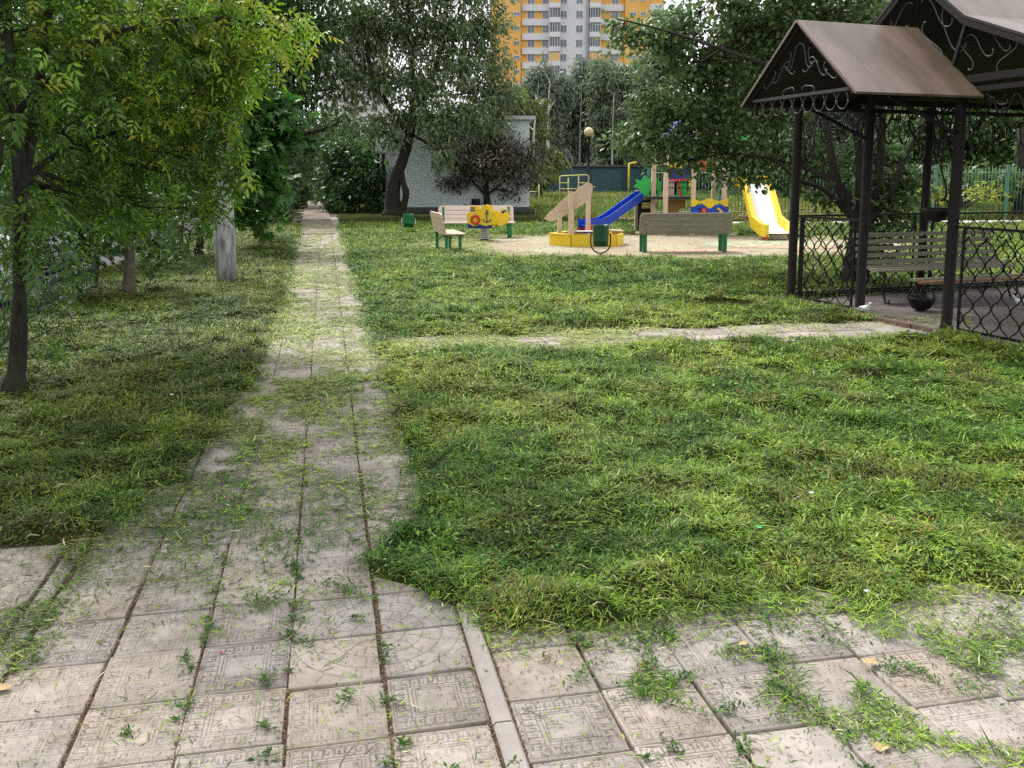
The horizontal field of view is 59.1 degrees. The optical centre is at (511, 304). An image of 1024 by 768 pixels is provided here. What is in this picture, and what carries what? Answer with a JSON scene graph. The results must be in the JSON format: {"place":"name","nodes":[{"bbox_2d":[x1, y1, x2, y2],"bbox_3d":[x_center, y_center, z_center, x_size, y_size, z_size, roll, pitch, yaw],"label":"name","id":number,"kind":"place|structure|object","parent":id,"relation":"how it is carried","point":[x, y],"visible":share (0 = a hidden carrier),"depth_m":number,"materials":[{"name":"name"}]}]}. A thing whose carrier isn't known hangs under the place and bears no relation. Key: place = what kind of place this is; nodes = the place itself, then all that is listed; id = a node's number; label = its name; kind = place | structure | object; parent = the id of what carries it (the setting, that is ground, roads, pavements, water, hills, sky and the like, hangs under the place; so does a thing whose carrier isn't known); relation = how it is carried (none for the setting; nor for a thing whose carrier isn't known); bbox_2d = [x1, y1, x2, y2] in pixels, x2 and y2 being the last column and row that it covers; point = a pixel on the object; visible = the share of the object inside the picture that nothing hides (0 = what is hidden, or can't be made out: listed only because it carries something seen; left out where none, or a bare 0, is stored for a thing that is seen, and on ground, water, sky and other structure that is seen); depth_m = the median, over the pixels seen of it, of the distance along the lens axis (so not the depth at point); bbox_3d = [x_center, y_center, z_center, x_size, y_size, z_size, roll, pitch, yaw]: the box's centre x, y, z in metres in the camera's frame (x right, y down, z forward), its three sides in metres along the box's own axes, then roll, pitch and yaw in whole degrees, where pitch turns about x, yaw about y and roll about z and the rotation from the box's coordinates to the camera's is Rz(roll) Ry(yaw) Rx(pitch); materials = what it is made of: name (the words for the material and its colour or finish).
{"place":"outdoors","nodes":[
{"label":"outdoors","id":0,"kind":"place"},
{"bbox_2d":[0,213,213,311],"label":"road","id":1,"kind":"structure","parent":0,"point":[118,258],"depth_m":17.26,"materials":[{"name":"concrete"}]},
{"bbox_2d":[0,234,42,285],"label":"parked car","id":2,"kind":"object","parent":1,"relation":"on","point":[1,268],"visible":0.13,"depth_m":10.76,"materials":[{"name":"paint"}]},
{"bbox_2d":[0,6,74,177],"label":"street tree","id":3,"kind":"object","parent":1,"relation":"on","point":[17,17],"visible":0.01,"depth_m":14.98,"materials":[{"name":"green plant"}]},
{"bbox_2d":[12,0,62,135],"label":"street tree","id":4,"kind":"object","parent":1,"relation":"on","point":[28,34],"depth_m":25.42,"materials":[{"name":"green plant"}]},
{"bbox_2d":[0,197,109,279],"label":"parked car","id":5,"kind":"object","parent":1,"relation":"on","point":[56,253],"visible":0.07,"depth_m":13.67,"materials":[{"name":"paint"}]},
{"bbox_2d":[105,215,184,251],"bbox_3d":[-9.452,-1.905,19.630,4.240,1.450,2.000,-2,8,-11],"label":"parked car","id":6,"kind":"object","parent":1,"relation":"on","point":[139,248],"visible":0.03,"depth_m":19.21,"materials":[{"name":"paint"}]},
{"bbox_2d":[148,1,309,162],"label":"street tree","id":7,"kind":"object","parent":1,"relation":"on","point":[184,87],"depth_m":49.47,"materials":[{"name":"green plant"}]},
{"bbox_2d":[18,0,939,124],"label":"sky","id":8,"kind":"structure","parent":0,"point":[678,2],"materials":[{"name":"white"}]},
{"bbox_2d":[0,202,1023,767],"bbox_3d":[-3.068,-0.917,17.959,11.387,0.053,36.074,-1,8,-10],"label":"paving","id":9,"kind":"structure","parent":0,"point":[432,643],"depth_m":2.98,"materials":[{"name":"concrete"}]},
{"bbox_2d":[0,683,10,689],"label":"fallen leaf","id":10,"kind":"object","parent":9,"relation":"on","point":[3,686],"visible":1,"depth_m":2.83,"materials":[{"name":"yellow plant"}]},
{"bbox_2d":[185,142,320,224],"bbox_3d":[-8.953,-4.412,32.385,4.145,3.460,11.958,0,8,0],"label":"bush","id":11,"kind":"object","parent":9,"relation":"on","point":[296,166],"visible":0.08,"depth_m":32.24,"materials":[{"name":"green plant"}]},
{"bbox_2d":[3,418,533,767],"bbox_3d":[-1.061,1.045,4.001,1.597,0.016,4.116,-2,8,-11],"label":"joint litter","id":12,"kind":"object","parent":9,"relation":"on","point":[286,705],"visible":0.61,"depth_m":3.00,"materials":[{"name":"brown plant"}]},
{"bbox_2d":[307,131,392,212],"bbox_3d":[-7.076,-5.605,40.018,4.503,4.233,3.236,7,11,40],"label":"bush","id":13,"kind":"object","parent":9,"relation":"on","point":[343,180],"visible":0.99,"depth_m":39.52,"materials":[{"name":"green plant"}]},
{"bbox_2d":[0,223,1023,767],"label":"grass clippings","id":14,"kind":"object","parent":9,"relation":"on","point":[334,383],"depth_m":3.97,"materials":[{"name":"green plant"}]},
{"bbox_2d":[0,335,1023,767],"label":"fine debris","id":15,"kind":"object","parent":9,"relation":"on","point":[438,657],"visible":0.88,"depth_m":2.94,"materials":[{"name":"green plant"}]},
{"bbox_2d":[9,418,1015,767],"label":"weed sprigs","id":16,"kind":"object","parent":9,"relation":"on","point":[265,724],"visible":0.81,"depth_m":2.95,"materials":[{"name":"green plant"}]},
{"bbox_2d":[863,658,877,663],"bbox_3d":[1.181,1.175,2.971,0.049,0.008,0.034,-1,8,-10],"label":"fallen leaf","id":17,"kind":"object","parent":9,"relation":"on","point":[868,660],"visible":1,"depth_m":2.97,"materials":[{"name":"yellow plant"}]},
{"bbox_2d":[871,741,888,751],"bbox_3d":[1.037,1.242,2.535,0.049,0.010,0.034,0,8,0],"label":"fallen leaf","id":18,"kind":"object","parent":9,"relation":"on","point":[880,747],"visible":1,"depth_m":2.53,"materials":[{"name":"yellow plant"}]},
{"bbox_2d":[0,206,1023,767],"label":"lawn","id":19,"kind":"structure","parent":0,"point":[60,532],"depth_m":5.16,"materials":[{"name":"plant"}]},
{"bbox_2d":[0,270,31,325],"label":"fence","id":20,"kind":"object","parent":19,"relation":"on","point":[29,311],"visible":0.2,"depth_m":9.19,"materials":[{"name":"green metal"}]},
{"bbox_2d":[0,221,111,378],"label":"shrub","id":21,"kind":"object","parent":19,"relation":"on","point":[65,275],"visible":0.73,"depth_m":8.37,"materials":[{"name":"green plant"}]},
{"bbox_2d":[0,157,126,295],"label":"young tree","id":22,"kind":"object","parent":19,"relation":"on","point":[98,262],"visible":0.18,"depth_m":11.56,"materials":[{"name":"green plant"}]},
{"bbox_2d":[33,250,98,316],"bbox_3d":[-5.596,-0.310,11.427,0.046,0.600,2.744,-2,8,-12],"label":"fence","id":23,"kind":"object","parent":19,"relation":"on","point":[96,280],"visible":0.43,"depth_m":11.10,"materials":[{"name":"green metal"}]},
{"bbox_2d":[12,0,162,137],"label":"street tree","id":24,"kind":"object","parent":19,"relation":"on","point":[58,22],"depth_m":32.30,"materials":[{"name":"green plant"}]},
{"bbox_2d":[1,88,192,275],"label":"young tree","id":25,"kind":"object","parent":19,"relation":"on","point":[154,192],"visible":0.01,"depth_m":15.51,"materials":[{"name":"green plant"}]},
{"bbox_2d":[0,114,195,295],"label":"young tree","id":26,"kind":"object","parent":19,"relation":"on","point":[129,278],"visible":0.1,"depth_m":12.07,"materials":[{"name":"green plant"}]},
{"bbox_2d":[108,217,210,268],"bbox_3d":[-5.634,-1.048,14.512,0.942,1.417,2.036,2,8,11],"label":"shrub","id":27,"kind":"object","parent":19,"relation":"on","point":[171,248],"visible":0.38,"depth_m":14.84,"materials":[{"name":"green plant"}]},
{"bbox_2d":[95,0,232,195],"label":"street tree","id":28,"kind":"object","parent":19,"relation":"on","point":[190,87],"visible":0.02,"depth_m":37.91,"materials":[{"name":"green plant"}]},
{"bbox_2d":[0,0,342,396],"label":"maple tree","id":29,"kind":"object","parent":19,"relation":"on","point":[126,117],"visible":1,"depth_m":7.31,"materials":[{"name":"green plant"}]},
{"bbox_2d":[160,223,183,253],"bbox_3d":[-7.154,-1.378,18.944,0.046,0.600,3.044,-2,8,-12],"label":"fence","id":30,"kind":"object","parent":19,"relation":"on","point":[172,239],"visible":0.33,"depth_m":19.10,"materials":[{"name":"metal"}]},
{"bbox_2d":[139,148,243,259],"bbox_3d":[-6.226,-1.896,17.130,2.679,2.397,1.666,4,9,26],"label":"young tree","id":31,"kind":"object","parent":19,"relation":"on","point":[196,250],"visible":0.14,"depth_m":17.45,"materials":[{"name":"green plant"}]},
{"bbox_2d":[205,0,236,282],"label":"concrete pole","id":32,"kind":"object","parent":19,"relation":"on","point":[225,252],"visible":0.26,"depth_m":13.33,"materials":[{"name":"grey concrete"}]},
{"bbox_2d":[228,48,323,245],"bbox_3d":[-5.865,-3.356,19.932,2.345,4.257,4.726,-5,9,-30],"label":"maple tree","id":33,"kind":"object","parent":19,"relation":"on","point":[273,180],"visible":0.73,"depth_m":18.67,"materials":[{"name":"green plant"}]},
{"bbox_2d":[183,0,377,216],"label":"tall tree","id":34,"kind":"object","parent":19,"relation":"on","point":[320,65],"visible":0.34,"depth_m":34.17,"materials":[{"name":"green plant"}]},
{"bbox_2d":[401,214,415,231],"bbox_3d":[-2.860,-2.204,24.973,0.321,0.580,0.321,7,10,39],"label":"litter bin","id":35,"kind":"object","parent":19,"relation":"on","point":[408,220],"visible":0.93,"depth_m":24.84,"materials":[{"name":"green metal"}]},
{"bbox_2d":[326,0,532,215],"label":"old tree","id":36,"kind":"object","parent":19,"relation":"on","point":[444,28],"visible":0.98,"depth_m":35.55,"materials":[{"name":"green plant"}]},
{"bbox_2d":[470,199,481,204],"bbox_3d":[-1.537,-4.151,38.387,0.416,0.658,0.416,6,10,37],"label":"litter bin","id":37,"kind":"object","parent":19,"relation":"on","point":[475,202],"visible":0.52,"depth_m":38.20,"materials":[{"name":"black metal"}]},
{"bbox_2d":[432,111,554,204],"bbox_3d":[-0.793,-6.235,38.861,5.377,4.623,3.564,0,8,0],"label":"red leaf bush","id":38,"kind":"object","parent":19,"relation":"on","point":[502,152],"visible":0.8,"depth_m":38.74,"materials":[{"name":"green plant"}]},
{"bbox_2d":[559,174,594,201],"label":"climbing frame","id":39,"kind":"object","parent":19,"relation":"on","point":[568,188],"visible":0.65,"depth_m":45.58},
{"bbox_2d":[594,0,944,282],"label":"apple tree","id":40,"kind":"object","parent":19,"relation":"on","point":[767,27],"visible":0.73,"depth_m":14.18,"materials":[{"name":"green plant"}]},
{"bbox_2d":[647,165,1023,219],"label":"fence","id":41,"kind":"object","parent":19,"relation":"on","point":[1006,187],"visible":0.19,"depth_m":32.75,"materials":[{"name":"metal"}]},
{"bbox_2d":[741,0,1023,348],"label":"gazebo","id":42,"kind":"object","parent":19,"relation":"on","point":[960,57],"visible":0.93,"depth_m":9.80,"materials":[{"name":"black metal"}]},
{"bbox_2d":[855,302,871,311],"bbox_3d":[4.066,0.048,10.426,0.094,0.171,0.258,-3,9,-21],"label":"pigeon","id":43,"kind":"object","parent":42,"relation":"on","point":[865,307],"visible":0.86,"depth_m":10.37,"materials":[{"name":"white"}]},
{"bbox_2d":[906,287,937,310],"bbox_3d":[4.876,-0.057,10.752,0.345,0.278,0.336,0,8,0],"label":"flower basket","id":44,"kind":"object","parent":42,"relation":"on","point":[922,302],"visible":1,"depth_m":10.67,"materials":[{"name":"black metal"}]},
{"bbox_2d":[852,229,1016,303],"bbox_3d":[5.558,-0.518,11.783,2.250,0.894,0.619,-3,8,-18],"label":"slatted bench","id":45,"kind":"object","parent":42,"relation":"on","point":[885,265],"visible":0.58,"depth_m":11.86,"materials":[{"name":"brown wood"}]},
{"bbox_2d":[921,199,948,222],"bbox_3d":[4.404,-0.969,9.377,0.300,0.242,0.292,0,8,0],"label":"flower basket","id":46,"kind":"object","parent":42,"relation":"attached to","point":[935,215],"visible":0.92,"depth_m":9.29,"materials":[{"name":"black metal"}]},
{"bbox_2d":[910,273,1023,296],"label":"slatted bench","id":47,"kind":"object","parent":42,"relation":"on","point":[940,280],"visible":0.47,"depth_m":11.35,"materials":[{"name":"orange wood"}]},
{"bbox_2d":[1012,295,1023,308],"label":"pigeon","id":48,"kind":"object","parent":42,"relation":"on","point":[1017,300],"visible":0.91,"depth_m":10.93,"materials":[{"name":"white"}]},
{"bbox_2d":[861,106,1023,208],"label":"background tree","id":49,"kind":"object","parent":19,"relation":"on","point":[999,154],"visible":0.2,"depth_m":38.84,"materials":[{"name":"green plant"}]},
{"bbox_2d":[877,178,1011,212],"bbox_3d":[13.546,-3.289,29.105,5.225,1.527,2.019,-2,8,-12],"label":"flowering bush","id":50,"kind":"object","parent":19,"relation":"on","point":[975,195],"visible":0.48,"depth_m":29.18,"materials":[{"name":"green plant"}]},
{"bbox_2d":[192,180,949,206],"bbox_3d":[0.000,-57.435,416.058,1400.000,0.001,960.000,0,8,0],"label":"ground","id":51,"kind":"structure","parent":0,"point":[615,203],"depth_m":110.73,"materials":[{"name":"soil"}]},
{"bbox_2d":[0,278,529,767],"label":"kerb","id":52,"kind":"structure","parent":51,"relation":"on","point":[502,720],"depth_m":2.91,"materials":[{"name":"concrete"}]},
{"bbox_2d":[283,117,338,208],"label":"tree","id":53,"kind":"object","parent":51,"relation":"on","point":[306,179],"visible":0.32,"depth_m":44.76,"materials":[{"name":"green plant"}]},
{"bbox_2d":[298,103,375,198],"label":"tree","id":54,"kind":"object","parent":51,"relation":"on","point":[357,129],"visible":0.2,"depth_m":58.32,"materials":[{"name":"green plant"}]},
{"bbox_2d":[319,16,389,157],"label":"apartment block","id":55,"kind":"structure","parent":51,"relation":"on","point":[352,107],"depth_m":244.59,"materials":[{"name":"grey glass"}]},
{"bbox_2d":[358,111,390,187],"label":"tree","id":56,"kind":"object","parent":51,"relation":"on","point":[374,156],"depth_m":76.73,"materials":[{"name":"green plant"}]},
{"bbox_2d":[375,114,535,212],"bbox_3d":[-2.617,-6.420,41.712,7.000,4.280,5.500,0,8,-3],"label":"brick hut","id":57,"kind":"object","parent":51,"relation":"on","point":[426,195],"visible":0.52,"depth_m":39.34,"materials":[{"name":"white brick"}]},
{"bbox_2d":[375,151,390,208],"bbox_3d":[-5.647,-5.494,40.024,0.750,2.520,0.100,0,8,-3],"label":"metal door","id":58,"kind":"structure","parent":57,"relation":"in","point":[376,152],"depth_m":39.94,"materials":[{"name":"metal"}]},
{"bbox_2d":[499,82,572,197],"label":"birch tree","id":59,"kind":"object","parent":51,"relation":"on","point":[550,175],"visible":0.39,"depth_m":60.20,"materials":[{"name":"green plant"}]},
{"bbox_2d":[520,52,579,164],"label":"birch tree","id":60,"kind":"object","parent":51,"relation":"on","point":[558,94],"visible":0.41,"depth_m":85.78,"materials":[{"name":"green plant"}]},
{"bbox_2d":[557,56,594,164],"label":"birch tree","id":61,"kind":"object","parent":51,"relation":"on","point":[574,138],"visible":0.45,"depth_m":91.11,"materials":[{"name":"green plant"}]},
{"bbox_2d":[490,0,663,125],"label":"apartment block","id":62,"kind":"structure","parent":51,"relation":"on","point":[558,32],"depth_m":180.50,"materials":[{"name":"orange concrete"}]},
{"bbox_2d":[527,54,534,61],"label":"window","id":63,"kind":"structure","parent":62,"relation":"in","point":[530,57],"depth_m":181.92,"materials":[{"name":"white glass"}]},
{"bbox_2d":[527,40,534,46],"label":"window","id":64,"kind":"structure","parent":62,"relation":"in","point":[530,43],"depth_m":181.52,"materials":[{"name":"white glass"}]},
{"bbox_2d":[527,26,534,32],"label":"window","id":65,"kind":"structure","parent":62,"relation":"in","point":[530,29],"depth_m":181.12,"materials":[{"name":"white glass"}]},
{"bbox_2d":[527,11,534,18],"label":"window","id":66,"kind":"structure","parent":62,"relation":"in","point":[530,14],"depth_m":180.77,"materials":[{"name":"white glass"}]},
{"bbox_2d":[542,40,547,46],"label":"window","id":67,"kind":"structure","parent":62,"relation":"in","point":[544,42],"depth_m":181.52,"materials":[{"name":"white glass"}]},
{"bbox_2d":[542,26,547,32],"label":"window","id":68,"kind":"structure","parent":62,"relation":"in","point":[544,28],"depth_m":181.12,"materials":[{"name":"white glass"}]},
{"bbox_2d":[542,11,547,18],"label":"window","id":69,"kind":"structure","parent":62,"relation":"in","point":[544,13],"depth_m":180.77,"materials":[{"name":"white glass"}]},
{"bbox_2d":[560,68,566,75],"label":"window","id":70,"kind":"structure","parent":62,"relation":"in","point":[561,69],"depth_m":181.70,"materials":[{"name":"white glass"}]},
{"bbox_2d":[560,54,566,60],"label":"window","id":71,"kind":"structure","parent":62,"relation":"in","point":[563,57],"depth_m":181.30,"materials":[{"name":"white glass"}]},
{"bbox_2d":[560,39,566,46],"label":"window","id":72,"kind":"structure","parent":62,"relation":"in","point":[563,42],"depth_m":180.95,"materials":[{"name":"white glass"}]},
{"bbox_2d":[560,25,566,32],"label":"window","id":73,"kind":"structure","parent":62,"relation":"in","point":[563,28],"depth_m":180.55,"materials":[{"name":"white glass"}]},
{"bbox_2d":[560,10,566,17],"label":"window","id":74,"kind":"structure","parent":62,"relation":"in","point":[563,13],"depth_m":180.15,"materials":[{"name":"white glass"}]},
{"bbox_2d":[576,39,582,46],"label":"window","id":75,"kind":"structure","parent":62,"relation":"in","point":[579,42],"depth_m":180.95,"materials":[{"name":"white glass"}]},
{"bbox_2d":[576,25,582,32],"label":"window","id":76,"kind":"structure","parent":62,"relation":"in","point":[579,28],"depth_m":180.55,"materials":[{"name":"white glass"}]},
{"bbox_2d":[576,10,582,17],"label":"window","id":77,"kind":"structure","parent":62,"relation":"in","point":[579,13],"depth_m":180.15,"materials":[{"name":"white glass"}]},
{"bbox_2d":[610,54,617,61],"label":"window","id":78,"kind":"structure","parent":62,"relation":"in","point":[614,56],"depth_m":181.92,"materials":[{"name":"white glass"}]},
{"bbox_2d":[611,11,618,18],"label":"window","id":79,"kind":"structure","parent":62,"relation":"in","point":[613,13],"depth_m":180.73,"materials":[{"name":"white glass"}]},
{"bbox_2d":[584,127,592,181],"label":"park lamp","id":80,"kind":"object","parent":51,"relation":"on","point":[588,132],"visible":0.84,"depth_m":45.78,"materials":[{"name":"black metal"}]},
{"bbox_2d":[529,165,663,192],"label":"garage row","id":81,"kind":"object","parent":51,"relation":"on","point":[602,178],"visible":0.24,"depth_m":79.17,"materials":[{"name":"teal metal"}]},
{"bbox_2d":[556,170,585,191],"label":"door","id":82,"kind":"structure","parent":81,"relation":"in","point":[573,180],"depth_m":79.18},
{"bbox_2d":[592,170,621,192],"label":"door","id":83,"kind":"structure","parent":81,"relation":"in","point":[603,180],"depth_m":79.18,"materials":[{"name":"teal metal"}]},
{"bbox_2d":[627,170,650,191],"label":"door","id":84,"kind":"structure","parent":81,"relation":"in","point":[634,174],"depth_m":79.15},
{"bbox_2d":[577,54,657,164],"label":"birch tree","id":85,"kind":"object","parent":51,"relation":"on","point":[606,87],"visible":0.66,"depth_m":87.47,"materials":[{"name":"green plant"}]},
{"bbox_2d":[617,5,697,164],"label":"birch tree","id":86,"kind":"object","parent":51,"relation":"on","point":[645,57],"visible":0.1,"depth_m":94.05,"materials":[{"name":"green plant"}]},
{"bbox_2d":[589,110,736,189],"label":"background tree","id":87,"kind":"object","parent":51,"relation":"on","point":[702,186],"visible":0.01,"depth_m":107.69,"materials":[{"name":"green plant"}]},
{"bbox_2d":[641,36,807,191],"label":"background tree","id":88,"kind":"object","parent":51,"relation":"on","point":[699,175],"visible":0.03,"depth_m":72.45,"materials":[{"name":"green plant"}]},
{"bbox_2d":[716,106,923,194],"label":"background tree","id":89,"kind":"object","parent":51,"relation":"on","point":[819,181],"visible":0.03,"depth_m":60.70,"materials":[{"name":"green plant"}]},
{"bbox_2d":[744,0,940,172],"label":"background tree","id":90,"kind":"object","parent":51,"relation":"on","point":[837,114],"visible":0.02,"depth_m":46.59,"materials":[{"name":"green plant"}]},
{"bbox_2d":[850,111,1015,201],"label":"background tree","id":91,"kind":"object","parent":51,"relation":"on","point":[986,166],"visible":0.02,"depth_m":52.93,"materials":[{"name":"green plant"}]},
{"bbox_2d":[906,129,1023,216],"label":"background tree","id":92,"kind":"object","parent":51,"relation":"on","point":[1018,149],"visible":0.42,"depth_m":33.66,"materials":[{"name":"green plant"}]},
{"bbox_2d":[292,200,1023,233],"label":"path","id":93,"kind":"structure","parent":0,"point":[312,215],"depth_m":32.31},
{"bbox_2d":[417,234,908,259],"bbox_3d":[3.600,-1.418,21.361,13.281,0.008,8.693,0,8,0],"label":"playground surface","id":94,"kind":"object","parent":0,"point":[750,243],"visible":0.48,"depth_m":20.72,"materials":[{"name":"beige sand"}]},
{"bbox_2d":[430,211,465,252],"bbox_3d":[-1.392,-1.562,19.410,0.530,0.834,1.500,-2,8,-14],"label":"park bench","id":95,"kind":"object","parent":94,"relation":"on","point":[437,222],"visible":0.91,"depth_m":19.09,"materials":[{"name":"beige wood"}]},
{"bbox_2d":[438,205,514,237],"bbox_3d":[-0.924,-2.153,23.572,1.980,0.834,0.530,-1,8,-6],"label":"park bench","id":96,"kind":"object","parent":94,"relation":"on","point":[451,219],"visible":0.55,"depth_m":23.68,"materials":[{"name":"brown wood"}]},
{"bbox_2d":[466,204,509,240],"bbox_3d":[-0.589,-2.027,22.444,1.004,0.900,0.537,2,8,12],"label":"spring rocker","id":97,"kind":"object","parent":94,"relation":"on","point":[486,216],"visible":0.99,"depth_m":22.27,"materials":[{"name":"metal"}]},
{"bbox_2d":[544,183,623,246],"bbox_3d":[1.686,-2.123,21.187,1.920,1.455,1.335,0,8,-2],"label":"sandbox","id":98,"kind":"object","parent":94,"relation":"on","point":[570,203],"visible":0.85,"depth_m":20.78,"materials":[{"name":"yellow paint"}]},
{"bbox_2d":[590,224,610,255],"bbox_3d":[1.795,-1.284,18.279,0.341,0.640,0.341,6,10,38],"label":"litter bin","id":99,"kind":"object","parent":94,"relation":"on","point":[600,234],"visible":0.99,"depth_m":18.14,"materials":[{"name":"green metal"}]},
{"bbox_2d":[577,101,789,239],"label":"play tower","id":100,"kind":"structure","parent":94,"relation":"on","point":[765,217],"depth_m":24.59,"materials":[{"name":"plastic"}]},
{"bbox_2d":[635,213,732,252],"bbox_3d":[3.646,-1.532,19.198,1.980,0.834,0.530,-1,8,-4],"label":"park bench","id":101,"kind":"object","parent":94,"relation":"on","point":[720,224],"visible":1,"depth_m":18.97,"materials":[{"name":"brown wood"}]},
{"bbox_2d":[529,189,1023,230],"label":"meadow grass","id":102,"kind":"structure","parent":0,"point":[545,204],"depth_m":42.09,"materials":[{"name":"green plant"}]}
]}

